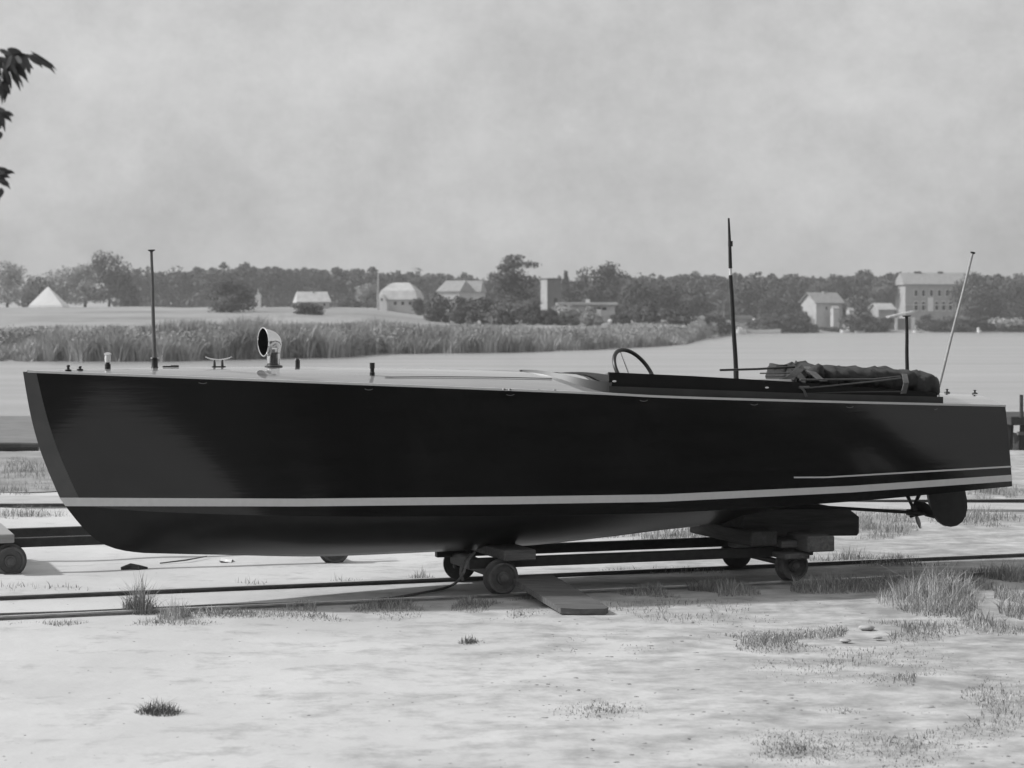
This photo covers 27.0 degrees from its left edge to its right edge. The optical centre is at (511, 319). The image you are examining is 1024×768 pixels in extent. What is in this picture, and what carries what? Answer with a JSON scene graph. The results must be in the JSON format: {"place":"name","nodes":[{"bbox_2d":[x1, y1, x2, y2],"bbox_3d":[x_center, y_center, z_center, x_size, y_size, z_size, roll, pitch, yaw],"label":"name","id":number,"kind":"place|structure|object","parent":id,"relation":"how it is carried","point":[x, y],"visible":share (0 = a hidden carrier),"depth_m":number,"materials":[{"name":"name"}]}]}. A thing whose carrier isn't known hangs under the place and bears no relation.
{"place":"outdoors","nodes":[
{"label":"outdoors","id":0,"kind":"place"},
{"bbox_2d":[0,416,39,450],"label":"mud bank","id":1,"kind":"structure","parent":0,"point":[16,429],"depth_m":50.72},
{"bbox_2d":[436,281,475,314],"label":"house","id":2,"kind":"structure","parent":0,"point":[452,289],"depth_m":423.15,"materials":[{"name":"paint"}]},
{"bbox_2d":[0,450,1023,767],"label":"ground","id":3,"kind":"structure","parent":0,"point":[312,690],"depth_m":14.03,"materials":[{"name":"sand"}]},
{"bbox_2d":[0,47,55,197],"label":"overhanging tree","id":4,"kind":"object","parent":3,"relation":"on","point":[15,62],"visible":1,"depth_m":8.99,"materials":[{"name":"black plant"}]},
{"bbox_2d":[0,451,55,491],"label":"shore turf","id":5,"kind":"structure","parent":3,"relation":"on","point":[7,455],"depth_m":31.52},
{"bbox_2d":[0,443,38,450],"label":"log","id":6,"kind":"object","parent":5,"relation":"on","point":[19,446],"visible":0.92,"depth_m":37.24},
{"bbox_2d":[121,563,147,569],"bbox_3d":[-3.478,2.274,19.640,0.246,0.068,0.103,0,0,0],"label":"wood scrap","id":7,"kind":"object","parent":3,"relation":"on","point":[131,566],"visible":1,"depth_m":19.62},
{"bbox_2d":[115,570,171,614],"bbox_3d":[-2.920,2.109,16.772,0.581,0.401,0.538,0,0,0],"label":"grass tuft","id":8,"kind":"object","parent":3,"relation":"on","point":[139,603],"visible":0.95,"depth_m":16.73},
{"bbox_2d":[124,696,187,716],"bbox_3d":[-2.087,2.252,12.491,0.412,0.127,0.328,0,0,0],"label":"weed clump","id":9,"kind":"object","parent":3,"relation":"on","point":[159,708],"visible":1,"depth_m":12.49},
{"bbox_2d":[150,591,191,619],"bbox_3d":[-2.623,2.197,16.517,0.346,0.230,0.445,0,0,-21],"label":"grass tuft","id":10,"kind":"object","parent":3,"relation":"on","point":[175,613],"visible":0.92,"depth_m":16.46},
{"bbox_2d":[0,523,347,573],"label":"rail trolley","id":11,"kind":"object","parent":3,"relation":"on","point":[13,557],"visible":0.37,"depth_m":19.49,"materials":[{"name":"metal"}]},
{"bbox_2d":[160,556,206,563],"bbox_3d":[-3.099,2.284,20.315,0.086,0.024,0.624,0,0,37],"label":"stick","id":12,"kind":"object","parent":3,"relation":"on","point":[182,560],"visible":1,"depth_m":20.23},
{"bbox_2d":[219,558,232,562],"bbox_3d":[-2.721,2.290,20.309,0.120,0.027,0.200,0,0,0],"label":"paper scrap","id":13,"kind":"object","parent":3,"relation":"on","point":[226,560],"visible":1,"depth_m":20.27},
{"bbox_2d":[0,551,475,615],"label":"rope","id":14,"kind":"object","parent":3,"relation":"on","point":[405,595],"visible":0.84,"depth_m":17.14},
{"bbox_2d":[458,634,478,643],"bbox_3d":[-0.309,2.269,15.225,0.180,0.094,0.261,0,0,0],"label":"weed clump","id":15,"kind":"object","parent":3,"relation":"on","point":[468,641],"visible":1,"depth_m":15.22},
{"bbox_2d":[0,570,1022,619],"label":"rail","id":16,"kind":"object","parent":3,"relation":"on","point":[269,605],"visible":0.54,"depth_m":17.27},
{"bbox_2d":[435,537,812,592],"bbox_3d":[0.992,2.096,18.675,3.180,0.381,1.326,0,0,-19],"label":"rail trolley","id":17,"kind":"object","parent":16,"relation":"on","point":[497,569],"visible":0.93,"depth_m":18.47,"materials":[{"name":"metal"}]},
{"bbox_2d":[459,553,470,580],"bbox_3d":[-0.378,2.039,17.611,0.043,0.202,0.278,0,0,17],"label":"rope","id":18,"kind":"object","parent":17,"relation":"hanging from","point":[462,566],"visible":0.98,"depth_m":17.51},
{"bbox_2d":[23,218,1011,556],"bbox_3d":[0.216,0.529,18.456,8.722,2.891,1.813,0,-1,-19],"label":"motorboat","id":19,"kind":"object","parent":17,"relation":"on","point":[273,456],"visible":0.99,"depth_m":17.52,"materials":[{"name":"paint"}]},
{"bbox_2d":[690,524,776,546],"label":"timber beam","id":20,"kind":"structure","parent":17,"relation":"on","point":[758,537],"depth_m":18.59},
{"bbox_2d":[728,541,809,559],"bbox_3d":[2.244,2.042,19.055,0.240,0.050,1.350,0,0,-19],"label":"timber plank","id":21,"kind":"object","parent":17,"relation":"on","point":[790,555],"visible":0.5,"depth_m":18.46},
{"bbox_2d":[777,531,833,551],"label":"timber beam","id":22,"kind":"structure","parent":17,"relation":"on","point":[810,541],"depth_m":18.43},
{"bbox_2d":[721,504,858,535],"bbox_3d":[2.446,1.787,19.091,1.145,0.235,0.620,2,-1,-19],"label":"support block","id":23,"kind":"object","parent":22,"relation":"on","point":[825,519],"depth_m":18.82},
{"bbox_2d":[0,553,1023,599],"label":"rail","id":24,"kind":"object","parent":3,"relation":"on","point":[344,583],"visible":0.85,"depth_m":18.68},
{"bbox_2d":[0,499,1023,507],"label":"rail","id":25,"kind":"object","parent":3,"relation":"on","point":[37,505],"visible":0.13,"depth_m":26.71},
{"bbox_2d":[2,597,1023,766],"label":"debris","id":26,"kind":"object","parent":3,"relation":"on","point":[690,689],"visible":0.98,"depth_m":12.61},
{"bbox_2d":[513,574,608,614],"bbox_3d":[0.370,2.214,17.215,0.380,0.157,1.383,0,0,-19],"label":"plank","id":27,"kind":"object","parent":3,"relation":"on","point":[560,596],"visible":1,"depth_m":17.08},
{"bbox_2d":[858,625,874,630],"bbox_3d":[2.646,2.296,15.918,0.117,0.041,0.105,0,0,-35],"label":"stone","id":28,"kind":"object","parent":3,"relation":"on","point":[866,627],"visible":1,"depth_m":15.89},
{"bbox_2d":[876,561,987,611],"bbox_3d":[3.381,2.123,17.419,0.989,0.380,1.429,0,0,28],"label":"grass tuft","id":29,"kind":"object","parent":3,"relation":"on","point":[914,599],"visible":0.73,"depth_m":17.31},
{"bbox_2d":[0,332,1023,449],"bbox_3d":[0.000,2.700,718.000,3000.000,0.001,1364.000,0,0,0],"label":"water","id":30,"kind":"structure","parent":0,"point":[989,365],"depth_m":142.22,"materials":[{"name":"liquid"}]},
{"bbox_2d":[0,314,756,361],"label":"reeds","id":31,"kind":"object","parent":30,"relation":"in","point":[192,340],"visible":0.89,"depth_m":154.92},
{"bbox_2d":[736,327,745,333],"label":"moored boat","id":32,"kind":"object","parent":30,"relation":"on","point":[739,330],"visible":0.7,"depth_m":404.00,"materials":[{"name":"white paint"}]},
{"bbox_2d":[742,329,780,333],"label":"moored boat","id":33,"kind":"object","parent":30,"relation":"on","point":[774,331],"visible":0.7,"depth_m":424.95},
{"bbox_2d":[1006,395,1023,449],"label":"jetty","id":34,"kind":"object","parent":30,"relation":"in","point":[1015,418],"visible":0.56,"depth_m":41.15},
{"bbox_2d":[0,456,1023,767],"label":"grass","id":35,"kind":"structure","parent":0,"point":[832,584],"depth_m":17.04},
{"bbox_2d":[0,307,1023,361],"bbox_3d":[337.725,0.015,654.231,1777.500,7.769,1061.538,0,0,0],"label":"meadow","id":36,"kind":"structure","parent":0,"point":[18,317],"depth_m":296.02,"materials":[{"name":"grey plant"}]},
{"bbox_2d":[0,260,29,306],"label":"broadleaf tree","id":37,"kind":"object","parent":36,"relation":"on","point":[11,275],"visible":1,"depth_m":438.01,"materials":[{"name":"grey plant"}]},
{"bbox_2d":[14,273,60,306],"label":"broadleaf tree","id":38,"kind":"object","parent":36,"relation":"on","point":[37,286],"visible":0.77,"depth_m":443.71,"materials":[{"name":"grey plant"}]},
{"bbox_2d":[28,287,68,307],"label":"tent","id":39,"kind":"object","parent":36,"relation":"on","point":[47,297],"visible":0.8,"depth_m":367.94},
{"bbox_2d":[45,266,80,302],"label":"broadleaf tree","id":40,"kind":"object","parent":36,"relation":"on","point":[66,286],"visible":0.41,"depth_m":448.33,"materials":[{"name":"grey plant"}]},
{"bbox_2d":[59,263,104,306],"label":"broadleaf tree","id":41,"kind":"object","parent":36,"relation":"on","point":[83,274],"visible":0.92,"depth_m":443.51,"materials":[{"name":"grey plant"}]},
{"bbox_2d":[86,249,132,306],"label":"broadleaf tree","id":42,"kind":"object","parent":36,"relation":"on","point":[111,280],"visible":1,"depth_m":438.83,"materials":[{"name":"grey plant"}]},
{"bbox_2d":[119,272,141,306],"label":"bush","id":43,"kind":"object","parent":36,"relation":"on","point":[130,296],"visible":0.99,"depth_m":439.40,"materials":[{"name":"grey plant"}]},
{"bbox_2d":[202,279,257,312],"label":"broadleaf tree","id":44,"kind":"object","parent":36,"relation":"on","point":[235,303],"visible":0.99,"depth_m":324.25,"materials":[{"name":"grey plant"}]},
{"bbox_2d":[255,289,261,307],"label":"hut","id":45,"kind":"object","parent":36,"relation":"on","point":[258,296],"visible":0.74,"depth_m":361.73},
{"bbox_2d":[291,302,325,314],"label":"bush","id":46,"kind":"object","parent":36,"relation":"on","point":[308,308],"visible":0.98,"depth_m":299.45,"materials":[{"name":"grey plant"}]},
{"bbox_2d":[293,291,330,308],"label":"cottage","id":47,"kind":"structure","parent":36,"relation":"on","point":[319,298],"depth_m":360.43,"materials":[{"name":"paint"}]},
{"bbox_2d":[335,297,362,307],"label":"bush","id":48,"kind":"object","parent":36,"relation":"on","point":[350,302],"visible":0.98,"depth_m":393.98,"materials":[{"name":"grey plant"}]},
{"bbox_2d":[354,283,379,307],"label":"broadleaf tree","id":49,"kind":"object","parent":36,"relation":"on","point":[361,292],"visible":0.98,"depth_m":399.72,"materials":[{"name":"grey plant"}]},
{"bbox_2d":[377,274,378,309],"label":"flagpole","id":50,"kind":"object","parent":36,"relation":"on","point":[377,291],"visible":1,"depth_m":374.88,"materials":[{"name":"metal"}]},
{"bbox_2d":[379,283,423,313],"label":"farmhouse","id":51,"kind":"object","parent":36,"relation":"on","point":[396,297],"visible":0.86,"depth_m":381.68,"materials":[{"name":"paint"}]},
{"bbox_2d":[411,298,427,315],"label":"bush","id":52,"kind":"object","parent":36,"relation":"on","point":[418,305],"visible":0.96,"depth_m":369.33,"materials":[{"name":"grey plant"}]},
{"bbox_2d":[423,293,453,322],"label":"bush","id":53,"kind":"object","parent":36,"relation":"on","point":[435,311],"visible":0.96,"depth_m":299.12,"materials":[{"name":"grey plant"}]},
{"bbox_2d":[445,295,478,323],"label":"bush","id":54,"kind":"object","parent":36,"relation":"on","point":[457,314],"visible":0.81,"depth_m":296.08,"materials":[{"name":"grey plant"}]},
{"bbox_2d":[467,281,486,300],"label":"house","id":55,"kind":"structure","parent":36,"relation":"on","point":[479,288],"depth_m":438.46,"materials":[{"name":"paint"}]},
{"bbox_2d":[462,297,496,324],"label":"bush","id":56,"kind":"object","parent":36,"relation":"on","point":[480,308],"visible":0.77,"depth_m":294.16,"materials":[{"name":"grey plant"}]},
{"bbox_2d":[483,300,527,324],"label":"bush","id":57,"kind":"object","parent":36,"relation":"on","point":[503,312],"visible":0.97,"depth_m":288.57,"materials":[{"name":"grey plant"}]},
{"bbox_2d":[487,254,543,323],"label":"tall tree","id":58,"kind":"object","parent":36,"relation":"on","point":[508,282],"visible":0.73,"depth_m":304.02,"materials":[{"name":"grey plant"}]},
{"bbox_2d":[523,302,545,324],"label":"bush","id":59,"kind":"object","parent":36,"relation":"on","point":[533,316],"visible":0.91,"depth_m":287.32,"materials":[{"name":"grey plant"}]},
{"bbox_2d":[539,308,560,324],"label":"bush","id":60,"kind":"object","parent":36,"relation":"on","point":[550,315],"visible":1,"depth_m":285.46,"materials":[{"name":"grey plant"}]},
{"bbox_2d":[540,278,561,309],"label":"tower house","id":61,"kind":"structure","parent":36,"relation":"on","point":[550,293],"depth_m":400.74,"materials":[{"name":"paint"}]},
{"bbox_2d":[107,262,1023,315],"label":"forest","id":62,"kind":"object","parent":36,"relation":"on","point":[269,283],"visible":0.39,"depth_m":563.13,"materials":[{"name":"plant"}]},
{"bbox_2d":[561,270,571,301],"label":"spruce tree","id":63,"kind":"object","parent":36,"relation":"on","point":[565,279],"visible":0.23,"depth_m":424.62,"materials":[{"name":"grey plant"}]},
{"bbox_2d":[552,304,582,324],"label":"bush","id":64,"kind":"object","parent":36,"relation":"on","point":[567,314],"visible":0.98,"depth_m":287.33,"materials":[{"name":"grey plant"}]},
{"bbox_2d":[561,280,594,301],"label":"broadleaf tree","id":65,"kind":"object","parent":36,"relation":"on","point":[576,288],"visible":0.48,"depth_m":413.51,"materials":[{"name":"grey plant"}]},
{"bbox_2d":[556,299,617,322],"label":"long building","id":66,"kind":"structure","parent":36,"relation":"on","point":[605,310],"depth_m":310.00,"materials":[{"name":"paint"}]},
{"bbox_2d":[579,306,603,325],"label":"bush","id":67,"kind":"object","parent":36,"relation":"on","point":[589,317],"visible":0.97,"depth_m":285.37,"materials":[{"name":"grey plant"}]},
{"bbox_2d":[576,261,630,310],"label":"broadleaf tree","id":68,"kind":"object","parent":36,"relation":"on","point":[608,272],"visible":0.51,"depth_m":408.30,"materials":[{"name":"grey plant"}]},
{"bbox_2d":[601,274,634,313],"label":"broadleaf tree","id":69,"kind":"object","parent":36,"relation":"on","point":[612,292],"visible":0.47,"depth_m":403.97,"materials":[{"name":"grey plant"}]},
{"bbox_2d":[608,314,633,325],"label":"bush","id":70,"kind":"object","parent":36,"relation":"on","point":[623,318],"visible":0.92,"depth_m":285.55,"materials":[{"name":"grey plant"}]},
{"bbox_2d":[616,278,664,318],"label":"broadleaf tree","id":71,"kind":"object","parent":36,"relation":"on","point":[635,292],"visible":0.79,"depth_m":373.92,"materials":[{"name":"grey plant"}]},
{"bbox_2d":[630,299,664,323],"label":"bush","id":72,"kind":"object","parent":36,"relation":"on","point":[649,315],"visible":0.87,"depth_m":299.11,"materials":[{"name":"grey plant"}]},
{"bbox_2d":[648,281,686,319],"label":"broadleaf tree","id":73,"kind":"object","parent":36,"relation":"on","point":[674,293],"visible":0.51,"depth_m":378.62,"materials":[{"name":"grey plant"}]},
{"bbox_2d":[655,307,693,325],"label":"bush","id":74,"kind":"object","parent":36,"relation":"on","point":[674,315],"visible":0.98,"depth_m":294.07,"materials":[{"name":"grey plant"}]},
{"bbox_2d":[677,285,714,319],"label":"broadleaf tree","id":75,"kind":"object","parent":36,"relation":"on","point":[696,299],"visible":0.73,"depth_m":388.46,"materials":[{"name":"grey plant"}]},
{"bbox_2d":[691,314,723,325],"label":"bush","id":76,"kind":"object","parent":36,"relation":"on","point":[712,318],"visible":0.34,"depth_m":328.73,"materials":[{"name":"grey plant"}]},
{"bbox_2d":[700,288,735,320],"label":"broadleaf tree","id":77,"kind":"object","parent":36,"relation":"on","point":[719,297],"visible":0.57,"depth_m":478.33,"materials":[{"name":"grey plant"}]},
{"bbox_2d":[715,315,731,333],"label":"bush","id":78,"kind":"object","parent":36,"relation":"on","point":[724,326],"visible":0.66,"depth_m":357.91,"materials":[{"name":"grey plant"}]},
{"bbox_2d":[730,315,752,324],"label":"shed","id":79,"kind":"structure","parent":36,"relation":"on","point":[742,318],"depth_m":480.37,"materials":[{"name":"grey paint"}]},
{"bbox_2d":[725,279,786,317],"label":"broadleaf tree","id":80,"kind":"object","parent":36,"relation":"on","point":[746,291],"visible":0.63,"depth_m":488.31,"materials":[{"name":"grey plant"}]},
{"bbox_2d":[745,318,794,332],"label":"bush","id":81,"kind":"object","parent":36,"relation":"on","point":[767,324],"visible":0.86,"depth_m":438.13,"materials":[{"name":"grey plant"}]},
{"bbox_2d":[758,312,820,332],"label":"bush","id":82,"kind":"object","parent":36,"relation":"on","point":[796,320],"visible":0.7,"depth_m":443.93,"materials":[{"name":"grey plant"}]},
{"bbox_2d":[783,300,810,322],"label":"bush","id":83,"kind":"object","parent":36,"relation":"on","point":[795,307],"visible":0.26,"depth_m":475.23,"materials":[{"name":"grey plant"}]},
{"bbox_2d":[807,324,827,332],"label":"bush","id":84,"kind":"object","parent":36,"relation":"on","point":[816,328],"visible":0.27,"depth_m":451.22,"materials":[{"name":"grey plant"}]},
{"bbox_2d":[799,292,844,328],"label":"house","id":85,"kind":"structure","parent":36,"relation":"on","point":[816,306],"depth_m":489.36,"materials":[{"name":"paint"}]},
{"bbox_2d":[805,279,840,292],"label":"broadleaf tree","id":86,"kind":"object","parent":36,"relation":"on","point":[819,286],"visible":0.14,"depth_m":537.86,"materials":[{"name":"grey plant"}]},
{"bbox_2d":[821,326,843,331],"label":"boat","id":87,"kind":"object","parent":36,"relation":"on","point":[832,329],"visible":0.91,"depth_m":458.77,"materials":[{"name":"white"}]},
{"bbox_2d":[830,306,839,326],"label":"shed","id":88,"kind":"structure","parent":36,"relation":"on","point":[834,316],"depth_m":484.80,"materials":[{"name":"paint"}]},
{"bbox_2d":[846,308,854,325],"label":"shed","id":89,"kind":"structure","parent":36,"relation":"on","point":[850,310],"depth_m":485.16,"materials":[{"name":"paint"}]},
{"bbox_2d":[843,295,869,324],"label":"bush","id":90,"kind":"object","parent":36,"relation":"on","point":[855,303],"visible":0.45,"depth_m":489.66,"materials":[{"name":"grey plant"}]},
{"bbox_2d":[838,312,881,331],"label":"bush","id":91,"kind":"object","parent":36,"relation":"on","point":[861,321],"visible":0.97,"depth_m":459.17,"materials":[{"name":"grey plant"}]},
{"bbox_2d":[870,317,890,331],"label":"bush","id":92,"kind":"object","parent":36,"relation":"on","point":[885,325],"visible":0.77,"depth_m":462.32,"materials":[{"name":"grey plant"}]},
{"bbox_2d":[867,303,896,317],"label":"shed","id":93,"kind":"structure","parent":36,"relation":"on","point":[878,310],"depth_m":486.58,"materials":[{"name":"grey paint"}]},
{"bbox_2d":[865,276,898,316],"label":"broadleaf tree","id":94,"kind":"object","parent":36,"relation":"on","point":[886,287],"visible":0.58,"depth_m":533.32,"materials":[{"name":"grey plant"}]},
{"bbox_2d":[885,311,914,329],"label":"boathouse","id":95,"kind":"object","parent":36,"relation":"on","point":[898,324],"visible":0.7,"depth_m":477.85,"materials":[{"name":"paint"}]},
{"bbox_2d":[915,314,932,328],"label":"bush","id":96,"kind":"object","parent":36,"relation":"on","point":[923,318],"visible":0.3,"depth_m":479.72,"materials":[{"name":"grey plant"}]},
{"bbox_2d":[893,271,970,325],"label":"manor house","id":97,"kind":"structure","parent":36,"relation":"on","point":[919,293],"depth_m":525.08,"materials":[{"name":"grey paint"}]},
{"bbox_2d":[921,301,925,310],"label":"window","id":98,"kind":"structure","parent":97,"relation":"in","point":[923,307],"depth_m":524.61,"materials":[{"name":"black"}]},
{"bbox_2d":[934,301,938,310],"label":"window","id":99,"kind":"structure","parent":97,"relation":"in","point":[936,307],"depth_m":524.87,"materials":[{"name":"black"}]},
{"bbox_2d":[941,301,945,310],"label":"window","id":100,"kind":"structure","parent":97,"relation":"in","point":[943,307],"depth_m":524.99,"materials":[{"name":"black"}]},
{"bbox_2d":[919,319,949,331],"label":"bush","id":101,"kind":"object","parent":36,"relation":"on","point":[931,325],"visible":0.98,"depth_m":465.82,"materials":[{"name":"grey plant"}]},
{"bbox_2d":[939,316,980,331],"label":"bush","id":102,"kind":"object","parent":36,"relation":"on","point":[963,323],"visible":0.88,"depth_m":466.80,"materials":[{"name":"grey plant"}]},
{"bbox_2d":[947,271,991,319],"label":"broadleaf tree","id":103,"kind":"object","parent":36,"relation":"on","point":[976,282],"visible":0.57,"depth_m":503.68,"materials":[{"name":"grey plant"}]},
{"bbox_2d":[968,315,998,330],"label":"bush","id":104,"kind":"object","parent":36,"relation":"on","point":[983,324],"visible":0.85,"depth_m":469.89,"materials":[{"name":"grey plant"}]},
{"bbox_2d":[963,287,1010,325],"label":"broadleaf tree","id":105,"kind":"object","parent":36,"relation":"on","point":[988,306],"visible":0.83,"depth_m":480.05,"materials":[{"name":"grey plant"}]},
{"bbox_2d":[985,276,1023,318],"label":"broadleaf tree","id":106,"kind":"object","parent":36,"relation":"on","point":[1010,287],"visible":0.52,"depth_m":499.21,"materials":[{"name":"grey plant"}]},
{"bbox_2d":[986,317,1023,331],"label":"bush","id":107,"kind":"object","parent":36,"relation":"on","point":[1009,324],"visible":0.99,"depth_m":470.99,"materials":[{"name":"grey plant"}]},
{"bbox_2d":[1009,273,1023,319],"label":"broadleaf tree","id":108,"kind":"object","parent":36,"relation":"on","point":[1021,278],"visible":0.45,"depth_m":503.72,"materials":[{"name":"grey plant"}]},
{"bbox_2d":[0,495,1023,511],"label":"rail","id":109,"kind":"structure","parent":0,"point":[1012,507],"depth_m":26.25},
{"bbox_2d":[0,0,1023,306],"label":"sky","id":110,"kind":"structure","parent":0,"point":[844,138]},
{"bbox_2d":[1013,432,1018,449],"bbox_3d":[10.929,2.520,43.500,1.210,0.460,1.208,0,0,-42],"label":"rowing boat","id":111,"kind":"object","parent":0,"point":[1015,441],"visible":0.3,"depth_m":43.42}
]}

